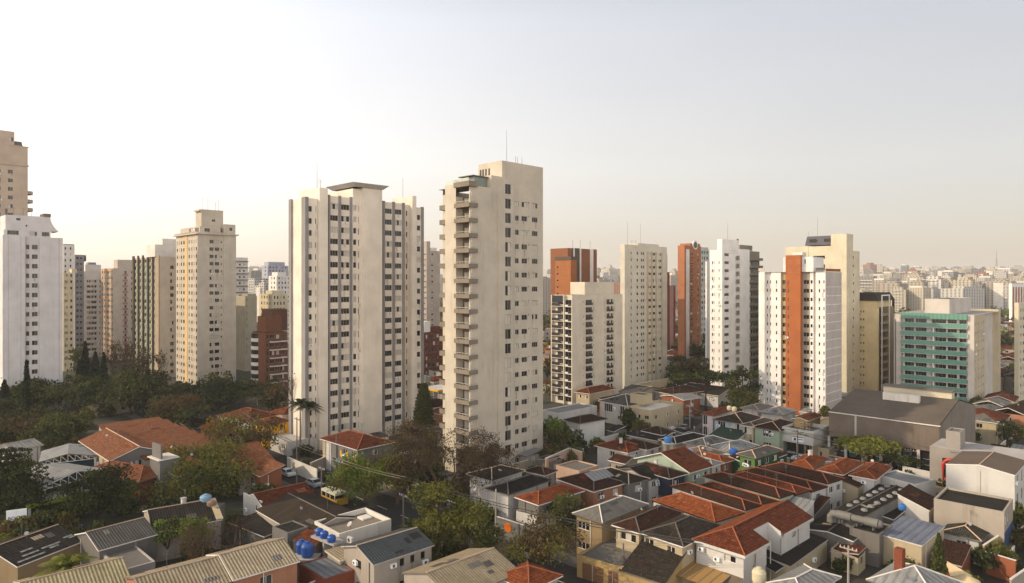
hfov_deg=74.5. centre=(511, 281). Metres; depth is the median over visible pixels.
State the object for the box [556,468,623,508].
house
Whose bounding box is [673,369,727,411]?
tree
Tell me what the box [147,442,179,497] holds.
rooftop tank house
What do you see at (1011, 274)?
distant tower
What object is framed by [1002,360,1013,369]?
house
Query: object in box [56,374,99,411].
tree
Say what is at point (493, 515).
shrub
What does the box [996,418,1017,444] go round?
tree
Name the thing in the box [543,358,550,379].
tree
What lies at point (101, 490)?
tree
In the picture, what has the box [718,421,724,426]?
window
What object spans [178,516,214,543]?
tree
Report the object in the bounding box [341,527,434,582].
house
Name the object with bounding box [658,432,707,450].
house
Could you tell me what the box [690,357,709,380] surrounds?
tree
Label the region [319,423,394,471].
house
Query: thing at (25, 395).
cypress tree
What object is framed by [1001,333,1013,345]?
tree
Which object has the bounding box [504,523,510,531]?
wall emblem
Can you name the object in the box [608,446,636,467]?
house
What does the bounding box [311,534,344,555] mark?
tank slab
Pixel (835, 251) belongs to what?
apartment tower
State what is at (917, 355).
window
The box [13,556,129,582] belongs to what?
house
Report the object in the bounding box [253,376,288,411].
tree
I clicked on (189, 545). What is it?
tree
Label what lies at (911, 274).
distant tower
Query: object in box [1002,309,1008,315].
tree
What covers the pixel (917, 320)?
window
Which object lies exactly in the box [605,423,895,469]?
side street
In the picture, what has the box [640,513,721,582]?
house
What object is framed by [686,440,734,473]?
house
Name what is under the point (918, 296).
distant tower
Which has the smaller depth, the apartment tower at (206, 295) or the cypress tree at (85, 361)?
the cypress tree at (85, 361)
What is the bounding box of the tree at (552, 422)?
[543,415,572,445]
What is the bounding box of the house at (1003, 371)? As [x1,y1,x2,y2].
[1001,368,1009,376]
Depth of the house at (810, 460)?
126.36 m
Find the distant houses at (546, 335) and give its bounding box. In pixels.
[440,298,1013,339]
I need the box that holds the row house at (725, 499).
[670,481,761,529]
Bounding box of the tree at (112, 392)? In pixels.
[82,365,169,414]
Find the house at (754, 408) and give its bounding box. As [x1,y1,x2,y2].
[740,402,773,415]
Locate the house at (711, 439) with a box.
[683,427,731,447]
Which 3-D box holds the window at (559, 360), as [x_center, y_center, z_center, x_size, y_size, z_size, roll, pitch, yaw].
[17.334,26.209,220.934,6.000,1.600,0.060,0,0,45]
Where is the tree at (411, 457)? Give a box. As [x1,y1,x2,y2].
[360,421,457,493]
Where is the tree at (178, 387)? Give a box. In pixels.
[155,379,226,405]
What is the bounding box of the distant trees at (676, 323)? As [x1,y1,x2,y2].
[440,291,1013,351]
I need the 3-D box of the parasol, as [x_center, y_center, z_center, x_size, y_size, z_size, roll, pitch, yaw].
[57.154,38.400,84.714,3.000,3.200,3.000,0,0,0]
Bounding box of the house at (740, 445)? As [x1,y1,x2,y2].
[711,439,759,456]
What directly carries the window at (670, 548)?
in the house at (685, 526)
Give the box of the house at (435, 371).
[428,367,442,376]
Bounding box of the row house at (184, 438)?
[145,431,207,444]
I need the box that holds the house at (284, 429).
[253,408,288,446]
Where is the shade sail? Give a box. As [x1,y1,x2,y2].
[947,561,971,575]
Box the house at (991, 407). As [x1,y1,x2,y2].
[975,397,1009,413]
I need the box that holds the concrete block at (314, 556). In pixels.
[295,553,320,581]
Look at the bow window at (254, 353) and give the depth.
246.96 m
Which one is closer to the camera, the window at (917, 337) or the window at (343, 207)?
the window at (343, 207)
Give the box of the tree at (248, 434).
[203,407,285,449]
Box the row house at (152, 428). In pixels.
[122,423,178,432]
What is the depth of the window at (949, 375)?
203.29 m
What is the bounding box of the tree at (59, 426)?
[16,411,94,450]
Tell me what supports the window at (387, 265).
in the apartment tower at (356, 304)
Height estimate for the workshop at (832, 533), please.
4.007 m
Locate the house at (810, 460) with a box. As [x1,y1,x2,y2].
[790,446,827,469]
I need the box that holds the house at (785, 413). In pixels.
[759,406,797,421]
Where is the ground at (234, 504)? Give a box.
[0,300,1023,582]
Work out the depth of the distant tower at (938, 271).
1651.68 m
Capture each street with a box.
[132,403,593,582]
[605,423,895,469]
[673,405,718,433]
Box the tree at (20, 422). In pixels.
[0,405,93,444]
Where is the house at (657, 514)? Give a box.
[611,495,683,551]
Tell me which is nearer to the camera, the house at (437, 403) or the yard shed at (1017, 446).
the yard shed at (1017, 446)
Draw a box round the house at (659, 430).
[641,426,675,436]
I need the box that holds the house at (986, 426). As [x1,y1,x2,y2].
[975,413,1010,444]
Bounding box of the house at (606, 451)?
[594,431,640,467]
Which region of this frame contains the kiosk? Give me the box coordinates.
[810,444,835,457]
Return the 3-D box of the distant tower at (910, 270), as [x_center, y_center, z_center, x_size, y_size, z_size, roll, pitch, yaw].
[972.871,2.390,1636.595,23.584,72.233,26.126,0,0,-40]
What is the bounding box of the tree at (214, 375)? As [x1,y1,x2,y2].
[199,370,232,384]
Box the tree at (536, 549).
[496,506,586,568]
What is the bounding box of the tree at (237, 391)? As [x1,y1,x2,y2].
[193,376,260,404]
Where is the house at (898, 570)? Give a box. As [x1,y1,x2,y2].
[866,546,964,582]
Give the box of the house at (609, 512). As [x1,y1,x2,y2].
[572,490,648,553]
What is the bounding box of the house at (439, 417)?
[431,405,442,425]
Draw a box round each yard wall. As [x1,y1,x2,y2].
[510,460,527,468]
[601,433,618,441]
[829,455,859,460]
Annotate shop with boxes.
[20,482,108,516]
[598,393,652,424]
[626,424,672,451]
[712,411,761,429]
[739,410,772,443]
[754,412,793,451]
[782,423,828,454]
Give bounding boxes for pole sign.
[6,508,26,520]
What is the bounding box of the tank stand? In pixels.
[662,441,673,450]
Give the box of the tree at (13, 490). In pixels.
[0,446,59,519]
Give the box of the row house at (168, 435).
[139,430,196,440]
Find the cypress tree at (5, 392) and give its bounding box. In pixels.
[0,379,14,412]
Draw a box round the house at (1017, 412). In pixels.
[996,402,1023,437]
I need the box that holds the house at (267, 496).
[244,482,315,512]
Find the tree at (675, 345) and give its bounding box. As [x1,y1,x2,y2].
[671,342,677,350]
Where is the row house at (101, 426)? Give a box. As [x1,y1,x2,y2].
[98,417,161,430]
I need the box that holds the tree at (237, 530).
[213,509,253,547]
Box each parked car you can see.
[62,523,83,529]
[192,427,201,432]
[282,467,295,477]
[305,477,323,487]
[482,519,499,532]
[679,424,688,429]
[684,414,693,420]
[784,449,801,455]
[791,454,802,460]
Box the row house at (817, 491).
[737,464,827,500]
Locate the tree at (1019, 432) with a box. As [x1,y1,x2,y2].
[1008,420,1023,443]
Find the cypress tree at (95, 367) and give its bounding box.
[89,350,99,377]
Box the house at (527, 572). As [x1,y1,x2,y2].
[504,552,562,582]
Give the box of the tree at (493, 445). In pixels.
[452,441,512,486]
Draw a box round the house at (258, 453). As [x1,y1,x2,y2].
[216,437,275,495]
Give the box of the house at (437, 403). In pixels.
[424,393,442,428]
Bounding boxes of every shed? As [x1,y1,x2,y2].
[228,512,271,545]
[369,431,387,438]
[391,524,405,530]
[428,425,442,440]
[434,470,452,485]
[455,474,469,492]
[519,447,541,466]
[537,454,560,475]
[606,424,625,435]
[674,428,689,435]
[766,532,827,581]
[799,408,812,414]
[814,495,830,520]
[825,457,836,464]
[830,542,866,575]
[833,471,863,504]
[878,460,891,470]
[936,539,970,577]
[991,443,1008,447]
[1011,444,1023,449]
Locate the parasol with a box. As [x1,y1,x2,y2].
[953,574,980,582]
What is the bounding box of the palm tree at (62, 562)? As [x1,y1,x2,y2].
[30,552,97,577]
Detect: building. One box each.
[314,507,390,547]
[543,403,596,425]
[626,392,682,431]
[881,470,935,496]
[883,515,944,568]
[930,427,1023,482]
[934,487,1012,548]
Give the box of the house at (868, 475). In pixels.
[848,459,892,493]
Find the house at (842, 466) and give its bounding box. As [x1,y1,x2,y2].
[816,452,863,475]
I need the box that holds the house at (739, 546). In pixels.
[691,499,813,582]
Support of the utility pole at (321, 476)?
on the ground at (234, 504)
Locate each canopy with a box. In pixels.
[18,463,101,508]
[39,443,96,482]
[324,544,345,564]
[429,384,442,398]
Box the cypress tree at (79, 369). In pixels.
[76,360,83,374]
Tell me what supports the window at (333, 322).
in the apartment tower at (356, 304)
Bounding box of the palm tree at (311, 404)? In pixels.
[293,401,325,455]
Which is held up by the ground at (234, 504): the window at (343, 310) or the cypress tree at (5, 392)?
the cypress tree at (5, 392)
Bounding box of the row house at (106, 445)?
[78,428,164,464]
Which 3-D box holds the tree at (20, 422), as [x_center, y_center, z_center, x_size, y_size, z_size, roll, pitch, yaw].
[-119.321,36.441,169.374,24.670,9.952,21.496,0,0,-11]
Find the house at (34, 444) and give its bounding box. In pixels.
[0,438,43,462]
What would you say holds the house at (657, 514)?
on the ground at (234, 504)
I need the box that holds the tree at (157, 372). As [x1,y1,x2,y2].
[121,362,171,385]
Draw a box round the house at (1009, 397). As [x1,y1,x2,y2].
[983,391,1018,403]
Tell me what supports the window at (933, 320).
in the apartment block at (952, 343)
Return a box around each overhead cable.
[401,478,700,543]
[407,477,705,541]
[409,478,707,542]
[419,484,703,544]
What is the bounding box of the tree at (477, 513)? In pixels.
[431,494,506,552]
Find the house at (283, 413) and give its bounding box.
[270,406,288,418]
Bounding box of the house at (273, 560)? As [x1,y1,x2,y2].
[206,532,299,582]
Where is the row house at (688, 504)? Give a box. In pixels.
[651,484,744,523]
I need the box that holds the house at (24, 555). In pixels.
[0,521,79,582]
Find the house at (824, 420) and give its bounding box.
[820,417,828,424]
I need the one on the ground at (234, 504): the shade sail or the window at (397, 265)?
the shade sail
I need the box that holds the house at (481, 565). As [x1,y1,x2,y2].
[402,547,515,582]
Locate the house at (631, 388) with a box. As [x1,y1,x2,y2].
[618,384,661,400]
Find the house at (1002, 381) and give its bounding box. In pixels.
[1001,374,1006,390]
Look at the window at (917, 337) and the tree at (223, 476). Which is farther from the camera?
the window at (917, 337)
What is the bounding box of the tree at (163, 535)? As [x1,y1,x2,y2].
[151,515,182,548]
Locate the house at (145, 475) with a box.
[79,460,156,503]
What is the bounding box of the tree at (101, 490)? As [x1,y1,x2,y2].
[50,461,150,520]
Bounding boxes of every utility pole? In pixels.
[294,417,298,460]
[318,466,324,493]
[336,434,336,468]
[399,493,406,523]
[495,489,496,536]
[686,405,693,428]
[792,430,802,458]
[800,422,809,453]
[839,545,857,582]
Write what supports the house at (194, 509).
on the ground at (234, 504)
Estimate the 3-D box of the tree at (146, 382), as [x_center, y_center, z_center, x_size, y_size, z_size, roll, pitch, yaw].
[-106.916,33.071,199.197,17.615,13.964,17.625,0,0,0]
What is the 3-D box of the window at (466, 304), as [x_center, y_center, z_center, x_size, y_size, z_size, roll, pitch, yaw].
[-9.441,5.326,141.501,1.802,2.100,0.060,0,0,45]
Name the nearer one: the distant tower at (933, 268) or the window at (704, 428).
the window at (704, 428)
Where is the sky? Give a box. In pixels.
[0,0,1023,274]
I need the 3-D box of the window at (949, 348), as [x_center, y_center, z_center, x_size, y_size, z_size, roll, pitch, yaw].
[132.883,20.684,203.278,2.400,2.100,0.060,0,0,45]
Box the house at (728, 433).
[709,425,745,439]
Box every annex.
[789,496,814,523]
[936,486,944,495]
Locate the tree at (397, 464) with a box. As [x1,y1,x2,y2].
[378,451,426,503]
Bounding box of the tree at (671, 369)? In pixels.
[664,364,684,382]
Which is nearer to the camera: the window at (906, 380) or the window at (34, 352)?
the window at (34, 352)
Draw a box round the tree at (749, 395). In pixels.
[732,388,761,403]
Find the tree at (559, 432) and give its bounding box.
[548,425,581,450]
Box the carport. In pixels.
[676,560,731,582]
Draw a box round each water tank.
[200,494,211,501]
[206,500,216,506]
[296,539,304,554]
[301,541,313,558]
[315,528,323,535]
[320,530,328,538]
[327,534,335,542]
[664,436,671,442]
[729,448,737,454]
[752,566,765,582]
[898,503,906,510]
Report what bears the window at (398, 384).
in the apartment tower at (356, 304)
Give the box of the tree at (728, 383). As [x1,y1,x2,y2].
[722,372,741,392]
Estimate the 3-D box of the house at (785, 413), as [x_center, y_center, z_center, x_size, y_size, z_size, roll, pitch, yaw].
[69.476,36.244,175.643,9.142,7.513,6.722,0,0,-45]
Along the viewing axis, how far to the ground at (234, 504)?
129.01 m
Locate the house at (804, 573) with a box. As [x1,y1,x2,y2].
[765,563,841,582]
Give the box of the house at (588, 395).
[574,384,615,409]
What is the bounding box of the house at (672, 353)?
[667,350,677,359]
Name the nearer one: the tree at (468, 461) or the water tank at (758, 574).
the water tank at (758, 574)
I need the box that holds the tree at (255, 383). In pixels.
[241,378,264,392]
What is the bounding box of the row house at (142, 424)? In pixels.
[103,419,171,430]
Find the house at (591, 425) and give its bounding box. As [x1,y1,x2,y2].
[563,412,607,447]
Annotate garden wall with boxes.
[243,492,262,515]
[287,457,317,478]
[310,457,324,471]
[497,516,523,538]
[545,448,569,467]
[570,448,581,460]
[624,378,672,387]
[902,466,929,477]
[982,535,998,569]
[985,551,1016,581]
[1009,569,1023,582]
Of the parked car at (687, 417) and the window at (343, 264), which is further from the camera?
the parked car at (687, 417)
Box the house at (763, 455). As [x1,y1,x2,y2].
[736,445,782,469]
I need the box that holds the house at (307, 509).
[255,492,356,530]
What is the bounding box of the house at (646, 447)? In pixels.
[625,431,661,455]
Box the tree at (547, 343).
[543,340,549,348]
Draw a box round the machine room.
[850,523,892,567]
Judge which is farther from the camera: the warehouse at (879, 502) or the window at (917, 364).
the window at (917, 364)
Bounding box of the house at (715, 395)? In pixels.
[686,382,739,406]
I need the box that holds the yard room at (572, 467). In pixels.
[556,460,598,480]
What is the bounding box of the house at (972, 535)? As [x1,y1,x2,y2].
[944,511,989,563]
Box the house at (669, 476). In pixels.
[627,459,688,497]
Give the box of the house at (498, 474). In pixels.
[466,464,525,509]
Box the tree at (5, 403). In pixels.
[0,396,30,426]
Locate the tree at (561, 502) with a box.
[545,490,585,532]
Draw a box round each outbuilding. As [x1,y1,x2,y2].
[103,546,154,574]
[272,520,308,549]
[292,529,322,557]
[299,555,354,582]
[896,484,934,522]
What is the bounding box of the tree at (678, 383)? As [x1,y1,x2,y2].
[666,381,684,387]
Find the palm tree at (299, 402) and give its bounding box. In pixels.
[284,398,314,456]
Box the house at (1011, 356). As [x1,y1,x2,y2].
[1001,354,1013,360]
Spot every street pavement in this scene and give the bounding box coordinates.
[121,412,576,567]
[690,422,702,431]
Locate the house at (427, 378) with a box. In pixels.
[424,375,432,385]
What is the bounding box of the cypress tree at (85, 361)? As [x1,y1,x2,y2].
[81,341,90,375]
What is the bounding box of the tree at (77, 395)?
[62,373,113,408]
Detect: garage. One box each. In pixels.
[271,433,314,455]
[577,536,631,582]
[618,539,686,582]
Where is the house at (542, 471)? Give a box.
[524,456,557,485]
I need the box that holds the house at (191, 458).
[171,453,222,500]
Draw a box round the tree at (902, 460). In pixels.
[882,452,924,470]
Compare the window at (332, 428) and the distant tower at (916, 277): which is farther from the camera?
the distant tower at (916, 277)
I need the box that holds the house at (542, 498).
[514,483,584,537]
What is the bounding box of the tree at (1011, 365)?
[1006,360,1013,369]
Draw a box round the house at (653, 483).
[616,463,660,508]
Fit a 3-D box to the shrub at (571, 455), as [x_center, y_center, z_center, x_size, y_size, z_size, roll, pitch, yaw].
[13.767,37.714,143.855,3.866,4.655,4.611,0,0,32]
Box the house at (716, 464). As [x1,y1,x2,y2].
[698,453,724,473]
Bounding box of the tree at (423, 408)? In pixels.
[412,383,435,433]
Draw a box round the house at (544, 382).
[543,379,550,393]
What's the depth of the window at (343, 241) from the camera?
165.60 m
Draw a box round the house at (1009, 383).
[1004,372,1013,392]
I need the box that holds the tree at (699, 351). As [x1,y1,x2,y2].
[689,342,704,358]
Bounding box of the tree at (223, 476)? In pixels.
[144,435,259,503]
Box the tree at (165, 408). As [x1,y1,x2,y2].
[144,391,205,424]
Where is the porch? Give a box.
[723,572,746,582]
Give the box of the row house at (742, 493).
[697,473,778,526]
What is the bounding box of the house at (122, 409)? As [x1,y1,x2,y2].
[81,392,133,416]
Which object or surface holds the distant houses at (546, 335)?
on the ground at (234, 504)
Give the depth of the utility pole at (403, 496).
110.19 m
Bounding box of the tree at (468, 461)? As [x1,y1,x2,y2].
[381,416,521,511]
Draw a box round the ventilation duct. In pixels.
[827,510,882,530]
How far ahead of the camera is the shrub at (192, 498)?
109.63 m
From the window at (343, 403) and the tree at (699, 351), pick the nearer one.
the window at (343, 403)
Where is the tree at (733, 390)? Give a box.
[725,387,744,401]
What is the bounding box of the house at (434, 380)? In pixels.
[429,376,442,397]
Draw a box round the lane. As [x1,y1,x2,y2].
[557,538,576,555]
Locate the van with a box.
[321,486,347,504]
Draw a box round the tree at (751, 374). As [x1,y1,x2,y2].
[726,365,763,395]
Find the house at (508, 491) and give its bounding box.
[485,463,551,521]
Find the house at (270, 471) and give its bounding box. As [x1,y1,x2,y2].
[250,458,284,488]
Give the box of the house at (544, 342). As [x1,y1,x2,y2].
[543,339,549,351]
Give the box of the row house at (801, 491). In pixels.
[733,465,811,498]
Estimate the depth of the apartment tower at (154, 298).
282.44 m
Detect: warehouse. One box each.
[834,484,902,527]
[859,484,904,523]
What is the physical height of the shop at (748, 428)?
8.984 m
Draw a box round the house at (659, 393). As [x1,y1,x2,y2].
[654,384,703,399]
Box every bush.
[27,501,64,519]
[303,458,314,465]
[963,569,982,580]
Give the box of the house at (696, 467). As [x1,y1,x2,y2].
[634,446,713,483]
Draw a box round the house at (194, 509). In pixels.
[142,489,222,561]
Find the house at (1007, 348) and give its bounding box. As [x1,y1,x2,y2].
[1001,345,1013,352]
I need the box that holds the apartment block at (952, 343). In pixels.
[894,297,1000,401]
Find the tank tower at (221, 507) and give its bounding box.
[217,503,224,538]
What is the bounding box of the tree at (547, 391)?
[543,380,550,398]
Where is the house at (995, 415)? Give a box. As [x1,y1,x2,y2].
[975,402,1010,444]
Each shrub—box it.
[0,515,39,533]
[0,531,19,541]
[10,522,40,535]
[29,509,56,528]
[54,509,80,530]
[55,455,80,460]
[61,488,91,516]
[68,437,82,443]
[69,527,86,533]
[78,407,95,421]
[87,519,107,530]
[94,402,116,416]
[106,496,142,518]
[149,494,177,508]
[179,540,214,561]
[186,494,199,502]
[220,405,230,412]
[225,513,243,526]
[248,482,277,493]
[274,404,288,409]
[292,443,314,456]
[401,517,416,527]
[418,465,447,488]
[432,462,444,471]
[438,545,465,558]
[441,480,467,501]
[481,507,499,523]
[537,450,548,456]
[539,443,561,454]
[567,447,586,461]
[589,436,604,452]
[593,397,599,408]
[616,431,629,440]
[618,407,639,430]
[631,419,651,430]
[718,401,732,407]
[723,396,741,405]
[734,398,752,411]
[818,405,830,416]
[831,554,853,573]
[884,559,893,566]
[905,555,914,563]
[936,478,945,486]
[969,394,982,402]
[970,546,1001,573]
[975,430,981,441]
[988,539,1020,571]
[1007,439,1018,447]
[1010,527,1023,547]
[1013,501,1023,530]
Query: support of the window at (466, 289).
in the apartment tower at (491, 295)
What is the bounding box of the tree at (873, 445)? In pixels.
[833,433,904,461]
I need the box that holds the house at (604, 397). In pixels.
[597,391,621,415]
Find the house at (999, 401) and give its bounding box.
[972,397,1012,413]
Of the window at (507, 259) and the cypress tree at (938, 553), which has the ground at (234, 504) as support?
the cypress tree at (938, 553)
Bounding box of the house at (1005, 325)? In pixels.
[1001,321,1007,328]
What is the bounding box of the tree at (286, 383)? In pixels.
[278,373,296,405]
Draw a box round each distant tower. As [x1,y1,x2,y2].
[248,266,261,271]
[248,271,261,277]
[248,278,268,293]
[254,280,268,315]
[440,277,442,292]
[543,269,549,275]
[543,276,549,313]
[597,278,609,281]
[600,272,611,281]
[602,269,616,275]
[604,267,619,275]
[612,276,617,281]
[614,282,619,293]
[670,268,677,277]
[670,275,677,303]
[860,269,873,274]
[860,276,876,290]
[863,263,876,273]
[872,275,889,291]
[876,264,883,271]
[878,281,907,310]
[883,272,893,277]
[889,268,898,271]
[890,287,906,311]
[895,273,903,278]
[901,264,908,271]
[902,271,929,280]
[904,274,925,280]
[905,268,919,273]
[908,280,927,287]
[908,286,930,310]
[921,276,945,288]
[928,286,940,297]
[930,266,938,270]
[934,267,948,275]
[941,273,951,277]
[941,286,984,308]
[942,267,957,279]
[944,278,951,287]
[952,278,974,285]
[960,266,976,271]
[963,274,981,281]
[973,270,988,275]
[975,282,985,308]
[977,273,994,280]
[978,278,996,283]
[984,267,996,274]
[986,278,1015,309]
[995,270,1007,278]
[996,266,1017,271]
[1003,282,1014,308]
[1008,272,1015,277]
[1008,276,1023,280]
[1012,265,1023,271]
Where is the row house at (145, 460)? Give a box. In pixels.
[140,437,220,465]
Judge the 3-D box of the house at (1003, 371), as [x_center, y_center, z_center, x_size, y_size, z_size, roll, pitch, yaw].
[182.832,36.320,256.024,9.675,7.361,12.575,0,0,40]
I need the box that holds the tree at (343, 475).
[325,449,417,504]
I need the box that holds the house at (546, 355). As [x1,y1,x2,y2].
[543,352,549,366]
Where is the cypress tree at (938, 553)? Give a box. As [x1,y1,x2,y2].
[929,532,947,574]
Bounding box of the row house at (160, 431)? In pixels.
[128,425,189,437]
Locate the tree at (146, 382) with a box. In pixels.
[114,371,177,411]
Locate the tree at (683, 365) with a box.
[667,354,702,380]
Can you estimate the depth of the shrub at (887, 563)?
92.36 m
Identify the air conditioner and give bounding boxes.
[347,536,353,542]
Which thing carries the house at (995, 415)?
on the ground at (234, 504)
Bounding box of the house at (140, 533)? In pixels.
[74,516,157,564]
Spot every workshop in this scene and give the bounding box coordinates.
[810,515,857,558]
[946,451,1023,530]
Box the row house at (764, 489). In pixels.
[702,466,795,500]
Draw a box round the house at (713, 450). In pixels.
[692,442,726,455]
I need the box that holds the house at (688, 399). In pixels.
[662,393,702,415]
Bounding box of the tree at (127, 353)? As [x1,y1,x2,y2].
[87,336,148,375]
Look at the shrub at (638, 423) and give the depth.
172.29 m
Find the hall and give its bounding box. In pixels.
[828,383,974,470]
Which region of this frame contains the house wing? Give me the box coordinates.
[729,444,786,473]
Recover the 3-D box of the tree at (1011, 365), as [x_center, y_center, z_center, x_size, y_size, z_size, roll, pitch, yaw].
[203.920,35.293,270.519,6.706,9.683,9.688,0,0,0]
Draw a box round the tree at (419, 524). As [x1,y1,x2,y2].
[412,517,442,560]
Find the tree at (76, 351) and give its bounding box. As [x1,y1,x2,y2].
[66,341,90,372]
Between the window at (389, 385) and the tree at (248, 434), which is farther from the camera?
the window at (389, 385)
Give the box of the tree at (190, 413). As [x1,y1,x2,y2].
[171,402,216,426]
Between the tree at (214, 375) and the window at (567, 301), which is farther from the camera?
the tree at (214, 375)
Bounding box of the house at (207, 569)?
[123,549,231,582]
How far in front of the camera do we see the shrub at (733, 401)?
195.34 m
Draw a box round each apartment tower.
[0,130,32,216]
[0,207,62,410]
[63,244,74,362]
[63,269,76,370]
[75,255,85,358]
[84,262,100,356]
[101,260,131,360]
[132,239,175,377]
[173,197,238,384]
[236,257,248,295]
[236,294,256,370]
[251,308,287,390]
[259,290,286,330]
[262,262,287,280]
[269,272,288,343]
[289,181,423,449]
[424,241,439,325]
[424,321,442,374]
[439,130,542,472]
[550,246,596,364]
[551,282,621,403]
[620,222,666,388]
[667,272,674,350]
[678,241,700,358]
[701,247,708,347]
[705,261,709,363]
[710,224,762,387]
[759,252,841,416]
[785,234,859,392]
[860,292,894,390]
[1009,283,1023,321]
[1014,302,1023,400]
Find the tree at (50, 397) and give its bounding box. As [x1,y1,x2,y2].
[9,376,76,407]
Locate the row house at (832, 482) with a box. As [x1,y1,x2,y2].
[761,462,844,509]
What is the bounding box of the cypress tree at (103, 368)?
[99,351,108,380]
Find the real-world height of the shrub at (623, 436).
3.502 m
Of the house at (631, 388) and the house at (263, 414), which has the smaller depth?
the house at (263, 414)
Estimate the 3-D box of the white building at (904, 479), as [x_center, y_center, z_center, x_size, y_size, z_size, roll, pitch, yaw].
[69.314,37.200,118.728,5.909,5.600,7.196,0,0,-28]
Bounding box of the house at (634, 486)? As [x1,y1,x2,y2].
[590,466,650,509]
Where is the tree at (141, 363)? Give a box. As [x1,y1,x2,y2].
[119,347,171,406]
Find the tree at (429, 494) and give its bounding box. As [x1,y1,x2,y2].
[407,479,471,557]
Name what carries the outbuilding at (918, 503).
on the ground at (234, 504)
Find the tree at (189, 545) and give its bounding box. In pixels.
[167,513,252,559]
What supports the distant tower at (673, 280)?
on the ground at (234, 504)
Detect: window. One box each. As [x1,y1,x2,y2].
[7,230,18,234]
[32,264,37,268]
[32,283,37,287]
[32,302,37,306]
[32,350,37,354]
[32,369,37,373]
[80,257,81,334]
[102,271,131,352]
[150,258,173,372]
[177,219,231,381]
[251,333,257,341]
[251,341,257,349]
[251,349,257,357]
[251,357,257,365]
[251,365,257,373]
[251,373,257,381]
[260,574,271,582]
[285,277,288,339]
[315,205,419,438]
[330,203,337,208]
[330,215,337,220]
[330,227,337,232]
[330,238,337,243]
[330,250,337,255]
[330,262,337,267]
[330,274,337,278]
[330,285,337,290]
[330,297,337,302]
[330,309,337,313]
[330,320,337,325]
[330,332,337,337]
[330,343,337,349]
[330,355,337,360]
[330,367,337,372]
[330,378,337,384]
[330,390,337,395]
[330,402,337,407]
[330,413,337,419]
[330,425,337,431]
[341,204,348,209]
[341,216,348,221]
[341,227,348,232]
[341,239,348,244]
[341,251,348,255]
[341,262,348,267]
[341,274,348,278]
[341,285,348,290]
[341,297,348,301]
[341,308,348,313]
[341,320,348,325]
[341,331,348,336]
[341,343,348,348]
[341,354,348,359]
[341,366,348,371]
[341,377,348,382]
[341,389,348,394]
[341,400,348,405]
[341,412,348,417]
[341,423,348,429]
[385,208,391,213]
[385,219,391,224]
[385,230,391,235]
[385,241,391,246]
[385,252,391,257]
[385,263,391,267]
[385,274,391,278]
[385,285,391,289]
[385,296,391,300]
[385,307,391,311]
[385,318,391,322]
[385,329,391,333]
[385,340,391,344]
[385,350,391,355]
[385,361,391,366]
[385,372,391,377]
[385,383,391,388]
[385,394,391,399]
[385,405,391,410]
[385,416,391,421]
[395,209,400,214]
[395,220,400,225]
[395,231,400,235]
[395,242,400,246]
[395,253,400,257]
[395,263,400,268]
[395,274,400,278]
[395,285,400,289]
[395,296,400,300]
[395,307,400,311]
[395,317,400,322]
[395,328,400,333]
[395,339,400,343]
[395,350,400,354]
[395,360,400,365]
[395,371,400,376]
[395,382,400,387]
[395,393,400,397]
[395,403,400,408]
[395,414,400,419]
[464,257,468,263]
[464,272,468,278]
[464,287,468,293]
[464,302,468,308]
[464,317,468,324]
[464,332,468,339]
[464,346,468,354]
[464,361,468,370]
[464,376,468,385]
[464,391,468,400]
[464,406,468,415]
[464,420,468,430]
[480,168,536,462]
[505,184,510,193]
[505,198,510,208]
[505,213,510,222]
[505,227,510,237]
[505,242,510,251]
[505,257,510,266]
[505,271,510,280]
[505,286,510,295]
[505,300,510,309]
[505,314,510,324]
[505,329,510,338]
[505,343,510,353]
[505,358,510,367]
[505,372,510,382]
[505,387,510,396]
[505,401,510,411]
[505,416,510,425]
[505,430,510,440]
[505,444,510,454]
[558,300,570,304]
[558,307,570,311]
[558,314,570,319]
[558,322,570,326]
[558,329,570,334]
[558,336,570,341]
[558,344,570,348]
[558,351,570,356]
[558,358,570,363]
[558,366,570,371]
[558,373,570,378]
[558,381,570,386]
[558,388,570,393]
[558,395,570,401]
[578,521,588,530]
[578,541,588,549]
[606,404,611,411]
[606,414,611,421]
[618,406,625,413]
[621,532,635,542]
[643,252,643,341]
[645,537,653,543]
[668,546,674,551]
[703,415,706,424]
[703,426,706,434]
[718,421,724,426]
[724,554,735,563]
[732,423,738,428]
[744,426,751,433]
[744,459,750,465]
[763,429,770,436]
[767,280,788,400]
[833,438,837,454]
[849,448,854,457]
[904,449,909,466]
[905,318,913,321]
[905,327,913,330]
[905,335,913,339]
[905,344,913,347]
[905,353,913,356]
[905,362,913,365]
[905,370,913,374]
[905,379,913,383]
[913,450,916,467]
[916,318,926,322]
[916,327,926,330]
[916,336,926,339]
[916,345,926,348]
[916,354,926,357]
[916,362,926,366]
[916,371,926,375]
[916,380,926,384]
[923,452,929,469]
[932,319,945,322]
[932,328,945,331]
[932,337,945,340]
[932,346,945,349]
[932,355,945,358]
[932,364,945,367]
[932,373,945,377]
[932,381,945,386]
[948,320,956,323]
[948,329,956,332]
[948,338,956,341]
[948,347,956,350]
[948,356,956,359]
[948,365,956,368]
[948,374,956,377]
[948,383,956,387]
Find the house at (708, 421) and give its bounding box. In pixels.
[700,405,737,434]
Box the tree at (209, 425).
[196,414,235,439]
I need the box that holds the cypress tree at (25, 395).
[21,359,31,412]
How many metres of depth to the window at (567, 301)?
220.14 m
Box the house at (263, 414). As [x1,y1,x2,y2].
[218,402,279,441]
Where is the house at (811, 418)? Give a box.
[791,412,822,428]
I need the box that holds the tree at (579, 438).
[568,429,589,445]
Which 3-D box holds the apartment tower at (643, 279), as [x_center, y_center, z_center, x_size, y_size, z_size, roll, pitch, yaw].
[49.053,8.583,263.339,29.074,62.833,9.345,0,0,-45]
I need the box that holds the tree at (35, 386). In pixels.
[0,384,39,408]

